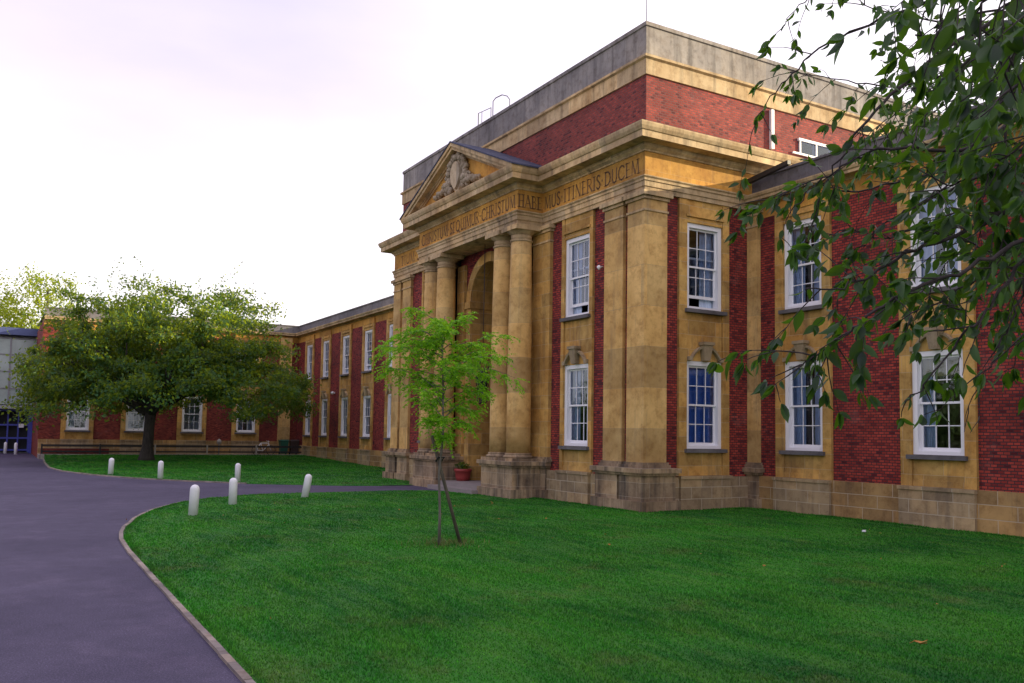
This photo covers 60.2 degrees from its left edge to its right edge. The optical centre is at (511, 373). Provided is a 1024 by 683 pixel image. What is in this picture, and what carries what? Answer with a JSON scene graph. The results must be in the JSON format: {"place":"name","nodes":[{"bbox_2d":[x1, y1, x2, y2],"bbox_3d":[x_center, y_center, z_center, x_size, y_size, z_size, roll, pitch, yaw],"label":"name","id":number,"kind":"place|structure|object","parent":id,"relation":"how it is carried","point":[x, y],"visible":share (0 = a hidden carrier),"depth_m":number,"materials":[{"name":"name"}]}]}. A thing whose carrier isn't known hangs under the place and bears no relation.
{"place":"outdoors","nodes":[
{"label":"outdoors","id":0,"kind":"place"},
{"bbox_2d":[0,327,38,452],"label":"entrance building","id":1,"kind":"structure","parent":0,"point":[12,432],"depth_m":67.56,"materials":[{"name":"grey paint"}]},
{"bbox_2d":[0,409,29,451],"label":"glazed door","id":2,"kind":"structure","parent":1,"relation":"in","point":[10,432],"depth_m":67.61,"materials":[{"name":"blue paint"}]},
{"bbox_2d":[123,492,299,682],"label":"grass","id":3,"kind":"structure","parent":0,"point":[240,657],"depth_m":10.98,"materials":[{"name":"green plant"}]},
{"bbox_2d":[0,453,437,682],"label":"driveway","id":4,"kind":"structure","parent":0,"point":[83,598],"depth_m":11.56,"materials":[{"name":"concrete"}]},
{"bbox_2d":[3,442,6,453],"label":"bollard","id":5,"kind":"object","parent":4,"relation":"on","point":[5,448],"visible":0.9,"depth_m":66.05,"materials":[{"name":"white paint"}]},
{"bbox_2d":[14,443,17,454],"bbox_3d":[-36.081,5.449,64.256,0.224,0.920,0.224,3,-4,-30],"label":"bollard","id":6,"kind":"object","parent":4,"relation":"on","point":[15,448],"visible":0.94,"depth_m":64.17,"materials":[{"name":"white paint"}]},
{"bbox_2d":[40,454,302,458],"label":"terrace kerb","id":7,"kind":"structure","parent":4,"relation":"on","point":[42,456],"depth_m":60.32,"materials":[{"name":"stone"}]},
{"bbox_2d":[119,501,255,682],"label":"lawn kerb","id":8,"kind":"structure","parent":4,"relation":"on","point":[235,667],"depth_m":9.54,"materials":[{"name":"concrete"}]},
{"bbox_2d":[44,454,410,485],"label":"lawn","id":9,"kind":"structure","parent":0,"point":[247,482],"depth_m":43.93,"materials":[{"name":"green plant"}]},
{"bbox_2d":[108,458,113,473],"bbox_3d":[-17.635,4.090,38.881,0.224,0.800,0.224,5,-4,-30],"label":"bollard","id":10,"kind":"object","parent":9,"relation":"on","point":[111,466],"visible":0.88,"depth_m":38.79,"materials":[{"name":"white paint"}]},
{"bbox_2d":[43,459,246,483],"bbox_3d":[-21.172,4.698,43.872,3.403,0.064,29.286,4,-5,-41],"label":"lawn edge stone","id":11,"kind":"object","parent":9,"relation":"on","point":[46,464],"visible":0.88,"depth_m":36.10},
{"bbox_2d":[157,461,163,478],"bbox_3d":[-14.491,3.977,36.454,0.224,0.800,0.224,3,-4,-30],"label":"bollard","id":12,"kind":"object","parent":9,"relation":"on","point":[160,468],"visible":0.88,"depth_m":36.37,"materials":[{"name":"white paint"}]},
{"bbox_2d":[0,256,321,460],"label":"cherry tree","id":13,"kind":"object","parent":9,"relation":"on","point":[115,355],"visible":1,"depth_m":49.55,"materials":[{"name":"green plant"}]},
{"bbox_2d":[235,463,240,481],"bbox_3d":[-10.918,3.950,35.193,0.224,0.800,0.224,3,-4,-30],"label":"bollard","id":14,"kind":"object","parent":9,"relation":"on","point":[238,471],"visible":0.88,"depth_m":35.11,"materials":[{"name":"white paint"}]},
{"bbox_2d":[0,0,1023,327],"label":"sky","id":15,"kind":"structure","parent":0,"point":[188,139],"materials":[{"name":"white"}]},
{"bbox_2d":[123,490,1023,682],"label":"lawn","id":16,"kind":"structure","parent":0,"point":[731,654],"depth_m":11.47,"materials":[{"name":"green plant"}]},
{"bbox_2d":[188,485,199,515],"bbox_3d":[-7.652,3.064,21.267,0.224,0.800,0.224,5,-4,-30],"label":"bollard","id":17,"kind":"object","parent":16,"relation":"on","point":[194,500],"visible":0.89,"depth_m":21.18,"materials":[{"name":"white paint"}]},
{"bbox_2d":[228,478,237,504],"bbox_3d":[-7.738,3.282,24.518,0.224,0.800,0.224,3,-4,-30],"label":"bollard","id":18,"kind":"object","parent":16,"relation":"on","point":[233,483],"visible":0.92,"depth_m":24.43,"materials":[{"name":"white paint"}]},
{"bbox_2d":[301,474,311,496],"bbox_3d":[-6.380,3.507,27.472,0.224,0.800,0.224,12,-4,-30],"label":"bollard","id":19,"kind":"object","parent":16,"relation":"on","point":[306,485],"visible":0.9,"depth_m":27.38,"materials":[{"name":"white paint"}]},
{"bbox_2d":[396,536,489,547],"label":"weeds","id":20,"kind":"object","parent":16,"relation":"on","point":[453,541],"visible":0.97,"depth_m":16.36,"materials":[{"name":"green plant"}]},
{"bbox_2d":[430,435,461,543],"bbox_3d":[-1.186,2.222,16.430,0.743,2.161,0.171,3,-4,-30],"label":"tree stake","id":21,"kind":"object","parent":16,"relation":"on","point":[448,498],"visible":0.88,"depth_m":16.44,"materials":[{"name":"brown wood"}]},
{"bbox_2d":[369,307,529,545],"bbox_3d":[-1.238,0.946,16.374,3.016,4.535,2.591,3,-4,-30],"label":"young tree","id":22,"kind":"object","parent":16,"relation":"on","point":[442,328],"visible":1,"depth_m":16.38,"materials":[{"name":"green plant"}]},
{"bbox_2d":[126,502,1002,643],"bbox_3d":[3.459,3.037,14.193,15.289,0.081,29.338,3,-4,-30],"label":"fallen leaf","id":23,"kind":"object","parent":16,"relation":"on","point":[920,642],"depth_m":8.90,"materials":[{"name":"plant"}]},
{"bbox_2d":[706,0,1023,432],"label":"overhanging tree","id":24,"kind":"object","parent":16,"relation":"on","point":[978,133],"visible":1,"depth_m":4.26,"materials":[{"name":"green plant"}]},
{"bbox_2d":[529,497,1023,537],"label":"grass","id":25,"kind":"structure","parent":0,"point":[858,519],"depth_m":24.05,"materials":[{"name":"green plant"}]},
{"label":"ground","id":26,"kind":"structure","parent":0,"visible":0},
{"bbox_2d":[0,269,30,327],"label":"background tree","id":27,"kind":"object","parent":26,"relation":"on","point":[4,300],"visible":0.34,"depth_m":91.48,"materials":[{"name":"green plant"}]},
{"bbox_2d":[0,261,92,328],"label":"background tree","id":28,"kind":"object","parent":26,"relation":"on","point":[20,321],"visible":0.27,"depth_m":89.96,"materials":[{"name":"green plant"}]},
{"bbox_2d":[31,306,298,457],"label":"wing building","id":29,"kind":"structure","parent":26,"relation":"on","point":[195,426],"depth_m":62.48,"materials":[{"name":"brick"}]},
{"bbox_2d":[66,398,89,429],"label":"window","id":30,"kind":"structure","parent":29,"relation":"in","point":[76,423],"depth_m":59.52,"materials":[{"name":"white paint"}]},
{"bbox_2d":[125,397,143,430],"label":"window","id":31,"kind":"structure","parent":29,"relation":"in","point":[131,419],"depth_m":61.17,"materials":[{"name":"white paint"}]},
{"bbox_2d":[181,396,202,431],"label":"window","id":32,"kind":"structure","parent":29,"relation":"in","point":[191,419],"depth_m":63.15,"materials":[{"name":"white paint"}]},
{"bbox_2d":[236,398,255,432],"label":"window","id":33,"kind":"structure","parent":29,"relation":"in","point":[248,427],"depth_m":65.07,"materials":[{"name":"white paint"}]},
{"bbox_2d":[295,295,393,467],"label":"wing building","id":34,"kind":"structure","parent":26,"relation":"on","point":[351,421],"depth_m":56.98,"materials":[{"name":"red brick"}]},
{"bbox_2d":[305,400,310,434],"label":"window","id":35,"kind":"structure","parent":34,"relation":"in","point":[307,420],"depth_m":64.66,"materials":[{"name":"white paint"}]},
{"bbox_2d":[307,344,312,378],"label":"window","id":36,"kind":"structure","parent":34,"relation":"in","point":[309,355],"depth_m":64.99,"materials":[{"name":"white paint"}]},
{"bbox_2d":[321,399,326,435],"bbox_3d":[-12.801,2.993,61.084,0.313,2.530,1.380,3,-4,-30],"label":"window","id":37,"kind":"structure","parent":34,"relation":"in","point":[324,406],"depth_m":61.50,"materials":[{"name":"white paint"}]},
{"bbox_2d":[323,340,328,376],"bbox_3d":[-12.735,-1.037,61.356,0.314,2.530,1.380,3,-4,-30],"label":"window","id":38,"kind":"structure","parent":34,"relation":"in","point":[326,343],"depth_m":61.77,"materials":[{"name":"white paint"}]},
{"bbox_2d":[340,397,347,435],"bbox_3d":[-10.768,2.792,57.610,0.314,2.530,1.380,3,-4,-30],"label":"window","id":39,"kind":"structure","parent":34,"relation":"in","point":[344,403],"depth_m":58.02,"materials":[{"name":"white paint"}]},
{"bbox_2d":[342,335,349,373],"bbox_3d":[-10.703,-1.238,57.882,0.313,2.530,1.380,3,-4,-30],"label":"window","id":40,"kind":"structure","parent":34,"relation":"in","point":[345,368],"depth_m":58.29,"materials":[{"name":"white paint"}]},
{"bbox_2d":[362,395,370,436],"bbox_3d":[-8.740,2.591,54.145,0.313,2.530,1.380,3,-4,-30],"label":"window","id":41,"kind":"structure","parent":34,"relation":"in","point":[366,400],"depth_m":54.57,"materials":[{"name":"white paint"}]},
{"bbox_2d":[364,329,371,370],"bbox_3d":[-8.675,-1.439,54.417,0.313,2.530,1.380,3,-4,-30],"label":"window","id":42,"kind":"structure","parent":34,"relation":"in","point":[368,334],"depth_m":54.84,"materials":[{"name":"white paint"}]},
{"bbox_2d":[387,394,390,437],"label":"window","id":43,"kind":"structure","parent":34,"relation":"in","point":[389,395],"depth_m":51.18,"materials":[{"name":"white paint"}]},
{"bbox_2d":[389,324,392,366],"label":"window","id":44,"kind":"structure","parent":34,"relation":"in","point":[391,326],"depth_m":51.46,"materials":[{"name":"white paint"}]},
{"bbox_2d":[378,0,941,512],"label":"college building","id":45,"kind":"structure","parent":26,"relation":"on","point":[568,230],"depth_m":27.17,"materials":[{"name":"beige stone"}]},
{"bbox_2d":[453,387,454,443],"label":"window","id":46,"kind":"structure","parent":45,"relation":"in","point":[454,387],"depth_m":36.28,"materials":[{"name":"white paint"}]},
{"bbox_2d":[455,280,457,347],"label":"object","id":47,"kind":"structure","parent":45,"relation":"in","point":[456,281],"depth_m":36.56,"materials":[{"name":"red brick"}]},
{"bbox_2d":[454,461,471,480],"bbox_3d":[-1.850,3.655,33.314,0.674,0.730,0.677,0,-4,7],"label":"plant pot","id":48,"kind":"object","parent":45,"relation":"on","point":[462,472],"visible":1,"depth_m":33.09,"materials":[{"name":"red ceramic"}]},
{"bbox_2d":[564,363,587,445],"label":"window","id":49,"kind":"structure","parent":45,"relation":"in","point":[576,376],"depth_m":27.95,"materials":[{"name":"white paint"}]},
{"bbox_2d":[566,233,589,316],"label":"window","id":50,"kind":"structure","parent":45,"relation":"in","point":[577,249],"depth_m":28.22,"materials":[{"name":"white paint"}]},
{"bbox_2d":[687,361,720,448],"bbox_3d":[5.490,0.913,25.838,1.380,2.530,0.315,3,-4,-30],"label":"window","id":51,"kind":"structure","parent":45,"relation":"in","point":[703,391],"depth_m":25.97,"materials":[{"name":"white paint"}]},
{"bbox_2d":[687,222,720,310],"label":"window","id":52,"kind":"structure","parent":45,"relation":"in","point":[703,242],"depth_m":26.33,"materials":[{"name":"white paint"}]},
{"bbox_2d":[769,109,831,157],"bbox_3d":[9.680,-7.566,28.563,3.700,1.250,0.099,3,-4,-30],"label":"attic window","id":53,"kind":"structure","parent":45,"relation":"in","point":[806,147],"depth_m":28.43,"materials":[{"name":"white paint"}]},
{"bbox_2d":[742,102,1023,536],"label":"wing building","id":54,"kind":"structure","parent":26,"relation":"on","point":[872,463],"depth_m":23.06,"materials":[{"name":"red brick"}]},
{"bbox_2d":[784,215,821,308],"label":"window","id":55,"kind":"structure","parent":54,"relation":"in","point":[795,283],"depth_m":25.61,"materials":[{"name":"white paint"}]},
{"bbox_2d":[785,360,822,451],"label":"window","id":56,"kind":"structure","parent":54,"relation":"in","point":[803,430],"depth_m":25.33,"materials":[{"name":"white paint"}]},
{"bbox_2d":[910,180,960,288],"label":"window","id":57,"kind":"structure","parent":54,"relation":"in","point":[930,250],"depth_m":22.06,"materials":[{"name":"white paint"}]},
{"bbox_2d":[912,348,964,455],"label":"window","id":58,"kind":"structure","parent":54,"relation":"in","point":[946,438],"depth_m":21.82,"materials":[{"name":"white paint"}]},
{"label":"terrace path","id":59,"kind":"structure","parent":0,"visible":0},
{"bbox_2d":[40,448,108,453],"bbox_3d":[-28.437,5.081,57.526,4.000,0.480,0.250,3,-4,-30],"label":"fence","id":60,"kind":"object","parent":59,"relation":"on","point":[74,449],"depth_m":57.40,"materials":[{"name":"brown wood"}]},
{"bbox_2d":[40,444,301,454],"bbox_3d":[-22.621,5.198,60.459,17.000,0.730,0.190,3,-4,-30],"label":"railing","id":61,"kind":"object","parent":59,"relation":"on","point":[100,446],"visible":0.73,"depth_m":60.55,"materials":[{"name":"paint"}]},
{"bbox_2d":[252,441,273,453],"bbox_3d":[-18.052,5.358,64.255,1.718,1.020,0.537,3,-4,-30],"label":"bicycle","id":62,"kind":"object","parent":59,"relation":"on","point":[264,448],"visible":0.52,"depth_m":64.17,"materials":[{"name":"grey metal"}]},
{"bbox_2d":[278,439,288,453],"bbox_3d":[-16.840,5.381,65.137,0.660,1.120,0.660,3,-4,-30],"label":"wheelie bin","id":63,"kind":"object","parent":59,"relation":"on","point":[283,442],"visible":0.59,"depth_m":64.92,"materials":[{"name":"green plastic"}]},
{"bbox_2d":[289,440,298,453],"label":"wheelie bin","id":64,"kind":"object","parent":59,"relation":"on","point":[293,442],"visible":0.62,"depth_m":65.32,"materials":[{"name":"plastic"}]}
]}

